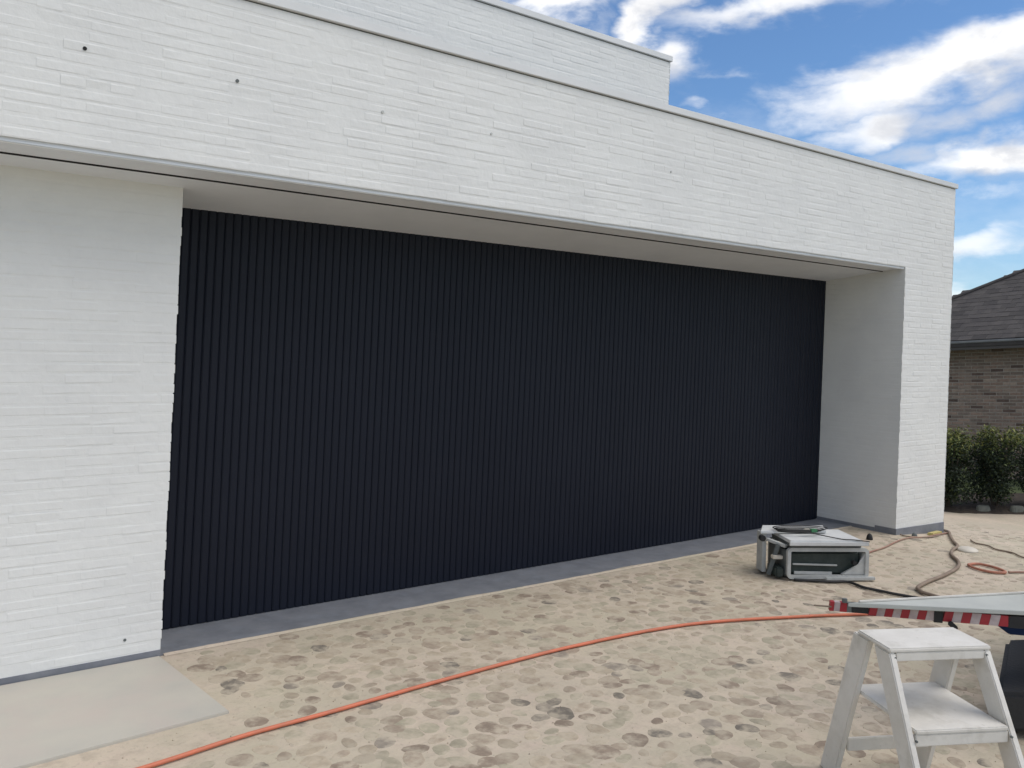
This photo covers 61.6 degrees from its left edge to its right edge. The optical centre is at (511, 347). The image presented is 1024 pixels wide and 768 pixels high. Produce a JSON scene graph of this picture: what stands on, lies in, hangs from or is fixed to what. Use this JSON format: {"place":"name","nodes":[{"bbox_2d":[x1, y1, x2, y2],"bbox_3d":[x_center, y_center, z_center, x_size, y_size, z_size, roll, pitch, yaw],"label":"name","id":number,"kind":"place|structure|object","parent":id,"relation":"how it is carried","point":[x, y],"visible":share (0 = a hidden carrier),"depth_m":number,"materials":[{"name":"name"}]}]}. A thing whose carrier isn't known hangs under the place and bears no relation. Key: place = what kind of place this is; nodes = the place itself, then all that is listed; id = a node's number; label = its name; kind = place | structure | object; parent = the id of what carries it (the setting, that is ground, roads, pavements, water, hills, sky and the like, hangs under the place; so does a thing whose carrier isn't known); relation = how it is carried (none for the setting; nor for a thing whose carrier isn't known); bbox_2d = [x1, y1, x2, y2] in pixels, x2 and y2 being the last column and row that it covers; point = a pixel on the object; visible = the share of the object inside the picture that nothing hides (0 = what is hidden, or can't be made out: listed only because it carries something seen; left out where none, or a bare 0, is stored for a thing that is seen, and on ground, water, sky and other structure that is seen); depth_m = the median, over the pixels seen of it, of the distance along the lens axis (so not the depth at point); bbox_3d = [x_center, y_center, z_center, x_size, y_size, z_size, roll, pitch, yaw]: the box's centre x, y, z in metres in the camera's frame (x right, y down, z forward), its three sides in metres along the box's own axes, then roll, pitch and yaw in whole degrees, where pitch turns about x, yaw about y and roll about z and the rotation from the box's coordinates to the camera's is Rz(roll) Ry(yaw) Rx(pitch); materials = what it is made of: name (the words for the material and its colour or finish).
{"place":"outdoors","nodes":[
{"label":"outdoors","id":0,"kind":"place"},
{"bbox_2d":[0,656,228,767],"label":"concrete path","id":1,"kind":"structure","parent":0,"point":[50,718],"depth_m":3.67,"materials":[{"name":"grey concrete"}]},
{"bbox_2d":[28,512,1023,767],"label":"driveway","id":2,"kind":"structure","parent":0,"point":[748,694],"depth_m":4.21,"materials":[{"name":"beige stone"}]},
{"bbox_2d":[136,613,869,767],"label":"hose","id":3,"kind":"object","parent":2,"relation":"on","point":[251,733],"visible":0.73,"depth_m":4.10,"materials":[{"name":"orange rubber"}]},
{"bbox_2d":[756,525,874,580],"bbox_3d":[2.169,1.479,6.241,0.797,0.338,0.419,1,0,-5],"label":"table saw","id":4,"kind":"object","parent":2,"relation":"on","point":[808,552],"visible":1,"depth_m":6.12,"materials":[{"name":"grey metal"}]},
{"bbox_2d":[794,578,918,597],"bbox_3d":[2.521,1.649,5.843,1.140,0.020,0.177,1,0,29],"label":"cable","id":5,"kind":"object","parent":2,"relation":"on","point":[855,584],"visible":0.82,"depth_m":5.97,"materials":[{"name":"black plastic"}]},
{"bbox_2d":[869,532,947,552],"bbox_3d":[3.336,1.709,7.361,0.099,0.089,2.383,1,0,44],"label":"cord","id":6,"kind":"object","parent":2,"relation":"on","point":[903,539],"visible":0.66,"depth_m":7.46,"materials":[{"name":"orange rubber"}]},
{"bbox_2d":[814,591,1023,730],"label":"flatbed trailer","id":7,"kind":"object","parent":2,"relation":"on","point":[1004,611],"visible":0.99,"depth_m":3.74,"materials":[{"name":"white metal"}]},
{"bbox_2d":[900,534,939,537],"bbox_3d":[3.734,1.706,7.757,0.541,0.057,0.136,1,0,-26],"label":"cord","id":8,"kind":"object","parent":2,"relation":"on","point":[922,537],"visible":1,"depth_m":7.66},
{"bbox_2d":[820,627,1023,767],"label":"step stool","id":9,"kind":"object","parent":2,"relation":"on","point":[932,713],"visible":1,"depth_m":2.99,"materials":[{"name":"white wood"}]},
{"bbox_2d":[927,531,941,535],"bbox_3d":[3.939,1.734,8.000,0.050,0.049,0.276,1,0,43],"label":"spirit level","id":10,"kind":"object","parent":2,"relation":"on","point":[933,533],"visible":0.82,"depth_m":7.94,"materials":[{"name":"yellow plastic"}]},
{"bbox_2d":[915,529,960,595],"bbox_3d":[3.522,1.710,6.986,0.251,0.106,3.003,1,0,29],"label":"cable","id":11,"kind":"object","parent":2,"relation":"on","point":[938,577],"visible":0.93,"depth_m":6.29,"materials":[{"name":"brown rubber"}]},
{"bbox_2d":[956,546,978,552],"bbox_3d":[3.794,1.677,7.153,0.170,0.035,0.170,1,0,-37],"label":"lid","id":12,"kind":"object","parent":2,"relation":"on","point":[966,549],"visible":1,"depth_m":7.11,"materials":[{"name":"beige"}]},
{"bbox_2d":[967,562,1006,573],"bbox_3d":[3.601,1.677,6.518,0.195,0.020,0.289,1,0,-16],"label":"cord","id":13,"kind":"object","parent":2,"relation":"on","point":[1002,571],"visible":1,"depth_m":6.50,"materials":[{"name":"orange rubber"}]},
{"bbox_2d":[970,539,1023,557],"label":"cord","id":14,"kind":"object","parent":2,"relation":"on","point":[997,549],"visible":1,"depth_m":7.27,"materials":[{"name":"brown rubber"}]},
{"bbox_2d":[1008,571,1023,572],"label":"cord","id":15,"kind":"object","parent":2,"relation":"on","point":[1015,571],"visible":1,"depth_m":6.42,"materials":[{"name":"rubber"}]},
{"bbox_2d":[500,0,1023,295],"label":"sky","id":16,"kind":"structure","parent":0,"point":[932,88],"materials":[{"name":"blue"}]},
{"bbox_2d":[866,533,872,539],"bbox_3d":[3.123,1.651,7.498,0.056,0.055,0.056,1,0,-37],"label":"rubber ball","id":17,"kind":"object","parent":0,"point":[869,536],"visible":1,"depth_m":7.48,"materials":[{"name":"black"}]},
{"bbox_2d":[951,473,1023,492],"bbox_3d":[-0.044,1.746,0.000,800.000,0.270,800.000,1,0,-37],"label":"ground","id":18,"kind":"structure","parent":0,"point":[1015,487],"depth_m":12.67,"materials":[{"name":"brown soil"}]},
{"bbox_2d":[0,0,957,685],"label":"garage building","id":19,"kind":"structure","parent":18,"relation":"on","point":[314,312],"depth_m":5.30,"materials":[{"name":"white brick"}]},
{"bbox_2d":[162,208,825,628],"bbox_3d":[0.559,0.439,6.539,6.219,2.330,0.019,1,0,-37],"label":"garage door","id":20,"kind":"structure","parent":19,"relation":"in","point":[357,411],"depth_m":5.81,"materials":[{"name":"black metal"}]},
{"bbox_2d":[944,492,1023,514],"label":"planting bed","id":21,"kind":"object","parent":18,"relation":"on","point":[970,507],"visible":0.12,"depth_m":10.61,"materials":[{"name":"soil"}]},
{"bbox_2d":[944,425,981,505],"bbox_3d":[5.395,1.484,10.629,0.738,1.067,0.708,1,0,-37],"label":"shrub","id":22,"kind":"object","parent":21,"relation":"on","point":[957,457],"visible":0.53,"depth_m":10.44,"materials":[{"name":"green plant"}]},
{"bbox_2d":[976,505,990,511],"bbox_3d":[5.750,1.970,10.475,0.189,0.087,0.087,1,0,-1],"label":"stone","id":23,"kind":"object","parent":21,"relation":"on","point":[983,508],"visible":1,"depth_m":10.45,"materials":[{"name":"grey stone"}]},
{"bbox_2d":[962,424,1023,506],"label":"shrub","id":24,"kind":"object","parent":21,"relation":"on","point":[995,488],"visible":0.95,"depth_m":10.53,"materials":[{"name":"green plant"}]},
{"bbox_2d":[1009,506,1023,511],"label":"stone","id":25,"kind":"object","parent":21,"relation":"on","point":[1016,508],"visible":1,"depth_m":10.46,"materials":[{"name":"grey stone"}]},
{"bbox_2d":[1013,438,1023,491],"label":"shrub","id":26,"kind":"object","parent":21,"relation":"on","point":[1020,478],"visible":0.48,"depth_m":10.79,"materials":[{"name":"green plant"}]},
{"bbox_2d":[946,269,1023,479],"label":"neighbour house","id":27,"kind":"structure","parent":18,"relation":"on","point":[986,374],"depth_m":13.95,"materials":[{"name":"brown brick"}]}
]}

